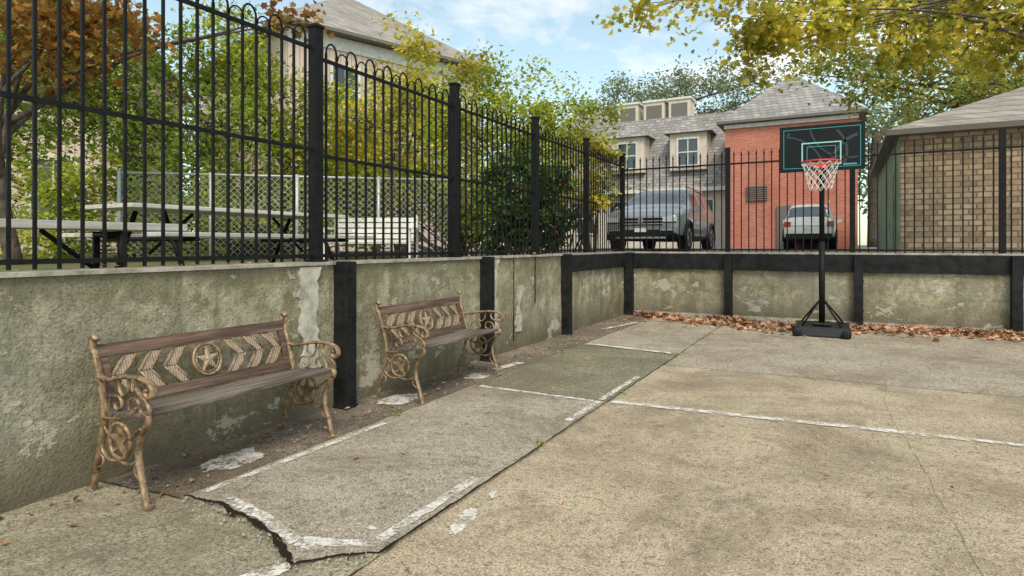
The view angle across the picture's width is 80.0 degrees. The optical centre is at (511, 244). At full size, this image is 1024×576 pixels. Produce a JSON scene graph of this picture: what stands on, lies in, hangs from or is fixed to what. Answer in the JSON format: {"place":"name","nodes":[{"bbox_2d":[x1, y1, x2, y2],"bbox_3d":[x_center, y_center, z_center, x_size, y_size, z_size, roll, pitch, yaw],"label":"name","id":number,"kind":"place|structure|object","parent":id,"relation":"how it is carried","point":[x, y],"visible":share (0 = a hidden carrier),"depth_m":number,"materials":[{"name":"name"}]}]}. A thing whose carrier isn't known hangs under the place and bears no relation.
{"place":"outdoors","nodes":[
{"label":"outdoors","id":0,"kind":"place"},
{"bbox_2d":[0,25,178,253],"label":"walls","id":1,"kind":"structure","parent":0,"point":[77,147],"depth_m":17.22,"materials":[{"name":"beige paint"}]},
{"bbox_2d":[27,48,78,219],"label":"windows","id":2,"kind":"structure","parent":1,"relation":"attached to","point":[47,171],"depth_m":16.88,"materials":[{"name":"grey glass"}]},
{"bbox_2d":[71,2,192,103],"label":"roof","id":3,"kind":"structure","parent":1,"relation":"on","point":[173,79],"depth_m":23.43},
{"bbox_2d":[202,25,481,250],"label":"walls","id":4,"kind":"structure","parent":0,"point":[363,52],"depth_m":23.10,"materials":[{"name":"beige paint"}]},
{"bbox_2d":[190,0,493,78],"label":"roof","id":5,"kind":"structure","parent":4,"relation":"on","point":[349,19],"depth_m":24.06,"materials":[{"name":"grey"}]},
{"bbox_2d":[324,65,468,202],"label":"windows","id":6,"kind":"structure","parent":4,"relation":"attached to","point":[341,74],"depth_m":22.71,"materials":[{"name":"grey glass"}]},
{"bbox_2d":[0,245,866,270],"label":"ground","id":7,"kind":"structure","parent":0,"point":[77,265],"depth_m":8.56,"materials":[{"name":"soil"}]},
{"bbox_2d":[0,7,154,218],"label":"garden tree","id":8,"kind":"object","parent":7,"relation":"on","point":[25,149],"visible":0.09,"depth_m":12.19,"materials":[{"name":"green plant"}]},
{"bbox_2d":[0,218,187,267],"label":"garden plank bench","id":9,"kind":"object","parent":7,"relation":"on","point":[114,229],"visible":0.72,"depth_m":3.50,"materials":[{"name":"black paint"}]},
{"bbox_2d":[0,0,291,256],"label":"garden tree","id":10,"kind":"object","parent":7,"relation":"on","point":[134,132],"visible":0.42,"depth_m":9.97,"materials":[{"name":"green plant"}]},
{"bbox_2d":[0,0,334,259],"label":"rust maple tree","id":11,"kind":"object","parent":7,"relation":"on","point":[21,58],"visible":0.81,"depth_m":7.19,"materials":[{"name":"orange plant"}]},
{"bbox_2d":[0,136,371,260],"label":"garden shrub","id":12,"kind":"object","parent":7,"relation":"on","point":[68,198],"visible":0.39,"depth_m":9.62,"materials":[{"name":"green plant"}]},
{"bbox_2d":[62,203,372,267],"bbox_3d":[-2.720,-0.035,6.000,1.500,0.590,2.400,0,0,28],"label":"picnic table","id":13,"kind":"object","parent":7,"relation":"on","point":[136,208],"visible":0.56,"depth_m":5.38,"materials":[{"name":"grey wood"}]},
{"bbox_2d":[154,0,405,243],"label":"garden tree","id":14,"kind":"object","parent":7,"relation":"on","point":[235,63],"visible":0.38,"depth_m":11.12,"materials":[{"name":"green plant"}]},
{"bbox_2d":[117,170,447,261],"bbox_3d":[-3.250,-0.405,9.225,4.865,1.310,0.049,0,0,-13],"label":"chain link fence","id":15,"kind":"object","parent":7,"relation":"on","point":[297,193],"visible":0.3,"depth_m":9.11,"materials":[{"name":"metal"}]},
{"bbox_2d":[99,113,547,255],"bbox_3d":[-3.994,-1.335,14.171,10.282,3.857,3.593,0,0,-4],"label":"hedge","id":16,"kind":"object","parent":7,"relation":"on","point":[247,144],"visible":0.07,"depth_m":13.88,"materials":[{"name":"green plant"}]},
{"bbox_2d":[323,216,420,260],"bbox_3d":[-2.116,-0.100,9.190,1.420,0.700,0.620,0,0,2],"label":"white garden bench","id":17,"kind":"object","parent":7,"relation":"on","point":[387,225],"visible":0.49,"depth_m":9.40,"materials":[{"name":"paint"}]},
{"bbox_2d":[301,48,495,255],"bbox_3d":[-2.547,-2.021,13.653,4.570,4.545,2.493,0,0,8],"label":"garden tree","id":18,"kind":"object","parent":7,"relation":"on","point":[424,118],"visible":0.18,"depth_m":13.45,"materials":[{"name":"green plant"}]},
{"bbox_2d":[303,3,501,258],"bbox_3d":[-1.747,-1.786,9.667,3.320,4.086,1.700,0,0,-10],"label":"yellow sapling tree","id":19,"kind":"object","parent":7,"relation":"on","point":[413,45],"visible":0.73,"depth_m":9.65,"materials":[{"name":"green plant"}]},
{"bbox_2d":[286,130,521,257],"bbox_3d":[-1.776,-0.871,10.904,4.578,2.302,2.005,0,0,0],"label":"garden shrub","id":20,"kind":"object","parent":7,"relation":"on","point":[418,191],"visible":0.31,"depth_m":10.84,"materials":[{"name":"green plant"}]},
{"bbox_2d":[378,39,648,254],"bbox_3d":[-0.001,-1.929,12.013,5.234,4.373,2.629,0,0,-10],"label":"tall shrub tree","id":21,"kind":"object","parent":7,"relation":"on","point":[546,120],"visible":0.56,"depth_m":11.95,"materials":[{"name":"green plant"}]},
{"bbox_2d":[461,143,583,255],"bbox_3d":[0.165,-0.587,9.658,2.021,2.070,1.962,0,0,-14],"label":"broadleaf shrub","id":22,"kind":"object","parent":7,"relation":"on","point":[572,184],"visible":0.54,"depth_m":9.52,"materials":[{"name":"green plant"}]},
{"bbox_2d":[553,127,623,252],"bbox_3d":[1.388,-0.956,10.694,1.024,2.436,2.048,0,0,20],"label":"vine on fence","id":23,"kind":"object","parent":7,"relation":"on","point":[597,145],"visible":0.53,"depth_m":10.73,"materials":[{"name":"green plant"}]},
{"bbox_2d":[175,49,1023,246],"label":"distant trees","id":24,"kind":"object","parent":7,"relation":"on","point":[865,194],"visible":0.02,"depth_m":50.06,"materials":[{"name":"green plant"}]},
{"bbox_2d":[563,190,724,247],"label":"walls","id":25,"kind":"structure","parent":7,"relation":"on","point":[717,219],"depth_m":32.19,"materials":[{"name":"beige paint"}]},
{"bbox_2d":[563,111,732,195],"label":"roof","id":26,"kind":"structure","parent":25,"relation":"on","point":[656,129],"depth_m":33.31,"materials":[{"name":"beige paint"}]},
{"bbox_2d":[577,96,715,234],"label":"dormers and chimneys","id":27,"kind":"object","parent":26,"relation":"on","point":[690,137],"visible":0.39,"depth_m":33.47,"materials":[{"name":"beige paint"}]},
{"bbox_2d":[575,49,805,122],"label":"background tree","id":28,"kind":"object","parent":7,"relation":"on","point":[685,85],"visible":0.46,"depth_m":46.20,"materials":[{"name":"green plant"}]},
{"bbox_2d":[725,114,857,248],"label":"walls","id":29,"kind":"structure","parent":7,"relation":"on","point":[760,139],"depth_m":28.04,"materials":[{"name":"red brick"}]},
{"bbox_2d":[746,186,790,248],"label":"openings","id":30,"kind":"object","parent":29,"relation":"attached to","point":[783,212],"visible":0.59,"depth_m":27.77,"materials":[{"name":"grey metal"}]},
{"bbox_2d":[716,75,866,132],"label":"roof","id":31,"kind":"structure","parent":29,"relation":"on","point":[772,105],"depth_m":28.07,"materials":[{"name":"grey"}]},
{"bbox_2d":[869,87,1023,251],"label":"stone garage","id":32,"kind":"structure","parent":7,"relation":"on","point":[977,118],"depth_m":14.38,"materials":[{"name":"brown brick"}]},
{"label":"walls","id":33,"kind":"object","parent":7,"relation":"on","visible":0},
{"bbox_2d":[556,110,616,138],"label":"roof","id":34,"kind":"structure","parent":33,"relation":"on","point":[597,122],"depth_m":39.77,"materials":[{"name":"grey tile"}]},
{"bbox_2d":[0,314,1023,575],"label":"concrete court","id":35,"kind":"object","parent":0,"point":[658,476],"visible":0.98,"depth_m":3.28,"materials":[{"name":"grey concrete"}]},
{"bbox_2d":[84,311,340,510],"bbox_3d":[-1.644,0.856,3.530,0.566,0.804,1.240,0,0,28],"label":"park bench","id":36,"kind":"object","parent":35,"relation":"on","point":[157,385],"visible":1,"depth_m":3.39,"materials":[{"name":"brown metal"}]},
{"bbox_2d":[0,252,624,513],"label":"retaining wall","id":37,"kind":"structure","parent":35,"relation":"on","point":[51,321],"depth_m":3.75,"materials":[{"name":"concrete"}]},
{"bbox_2d":[0,0,625,270],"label":"iron fence","id":38,"kind":"object","parent":37,"relation":"on","point":[316,60],"visible":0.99,"depth_m":4.65,"materials":[{"name":"black metal"}]},
{"bbox_2d":[333,261,357,409],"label":"wall post","id":39,"kind":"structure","parent":35,"relation":"on","point":[344,380],"depth_m":4.69,"materials":[{"name":"black paint"}]},
{"bbox_2d":[371,291,504,404],"bbox_3d":[-0.609,0.856,5.403,0.566,0.804,1.240,0,0,28],"label":"park bench","id":40,"kind":"object","parent":35,"relation":"on","point":[460,313],"visible":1,"depth_m":5.29,"materials":[{"name":"brown metal"}]},
{"bbox_2d":[480,257,494,361],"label":"wall post","id":41,"kind":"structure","parent":35,"relation":"on","point":[487,283],"depth_m":6.59,"materials":[{"name":"black paint"}]},
{"bbox_2d":[0,251,1019,568],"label":"scattered leaf litter","id":42,"kind":"object","parent":35,"relation":"on","point":[368,411],"visible":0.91,"depth_m":3.68,"materials":[{"name":"brown plant"}]},
{"bbox_2d":[2,321,1022,569],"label":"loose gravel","id":43,"kind":"structure","parent":35,"relation":"on","point":[350,429],"depth_m":2.84,"materials":[{"name":"grey gravel"}]},
{"bbox_2d":[390,350,680,445],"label":"weeds","id":44,"kind":"object","parent":35,"relation":"on","point":[539,442],"visible":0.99,"depth_m":4.44,"materials":[{"name":"green plant"}]},
{"bbox_2d":[561,254,572,334],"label":"wall post","id":45,"kind":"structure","parent":35,"relation":"on","point":[566,293],"depth_m":8.51,"materials":[{"name":"black paint"}]},
{"bbox_2d":[623,252,633,314],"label":"wall post","id":46,"kind":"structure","parent":35,"relation":"on","point":[629,289],"depth_m":10.94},
{"bbox_2d":[724,254,732,317],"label":"wall post","id":47,"kind":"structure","parent":35,"relation":"on","point":[728,290],"depth_m":10.13,"materials":[{"name":"black paint"}]},
{"bbox_2d":[615,251,1023,334],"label":"retaining wall","id":48,"kind":"structure","parent":35,"relation":"on","point":[972,301],"depth_m":9.49,"materials":[{"name":"concrete"}]},
{"bbox_2d":[572,253,1023,274],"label":"timber waler beam","id":49,"kind":"structure","parent":48,"relation":"attached to","point":[958,264],"depth_m":9.46,"materials":[{"name":"black wood"}]},
{"bbox_2d":[624,127,1023,253],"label":"picket fence","id":50,"kind":"object","parent":48,"relation":"on","point":[1002,147],"visible":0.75,"depth_m":9.43,"materials":[{"name":"black metal"}]},
{"bbox_2d":[780,121,864,338],"bbox_3d":[4.209,-0.183,8.301,1.030,2.875,1.239,0,0,28],"label":"basketball hoop","id":51,"kind":"object","parent":35,"relation":"on","point":[823,149],"visible":1,"depth_m":8.28,"materials":[{"name":"black plastic"}]},
{"bbox_2d":[624,250,1023,342],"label":"fallen leaves","id":52,"kind":"object","parent":35,"relation":"on","point":[988,334],"visible":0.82,"depth_m":8.93,"materials":[{"name":"brown plant"}]},
{"bbox_2d":[854,254,863,327],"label":"wall post","id":53,"kind":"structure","parent":35,"relation":"on","point":[858,288],"depth_m":9.23,"materials":[{"name":"black paint"}]},
{"bbox_2d":[1010,256,1022,336],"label":"wall post","id":54,"kind":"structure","parent":35,"relation":"on","point":[1016,300],"depth_m":8.34,"materials":[{"name":"black paint"}]},
{"bbox_2d":[91,0,1023,244],"label":"sky","id":55,"kind":"structure","parent":0,"point":[563,32],"materials":[{"name":"blue"}]},
{"bbox_2d":[332,247,1023,255],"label":"parking lot pavement","id":56,"kind":"structure","parent":0,"point":[388,251],"depth_m":15.67,"materials":[{"name":"grey asphalt"}]},
{"bbox_2d":[607,185,715,250],"bbox_3d":[4.545,-0.751,18.058,2.512,1.848,5.182,0,0,28],"label":"parked suv","id":57,"kind":"object","parent":56,"relation":"on","point":[669,219],"visible":0.65,"depth_m":16.32,"materials":[{"name":"grey metal"}]},
{"bbox_2d":[591,0,1023,93],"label":"overhanging sycamore tree","id":58,"kind":"object","parent":56,"relation":"on","point":[768,29],"visible":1,"depth_m":11.12,"materials":[{"name":"yellow plant"}]},
{"bbox_2d":[782,201,841,248],"bbox_3d":[12.383,-0.751,25.249,2.272,1.848,4.682,0,0,28],"label":"parked suv","id":59,"kind":"object","parent":56,"relation":"on","point":[807,226],"visible":0.84,"depth_m":23.39,"materials":[{"name":"white paint"}]},
{"bbox_2d":[775,0,1023,135],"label":"street tree","id":60,"kind":"object","parent":56,"relation":"on","point":[883,87],"visible":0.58,"depth_m":17.97,"materials":[{"name":"green plant"}]},
{"bbox_2d":[841,68,1023,246],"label":"background tree","id":61,"kind":"object","parent":56,"relation":"on","point":[879,135],"visible":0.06,"depth_m":41.66,"materials":[{"name":"green plant"}]}
]}

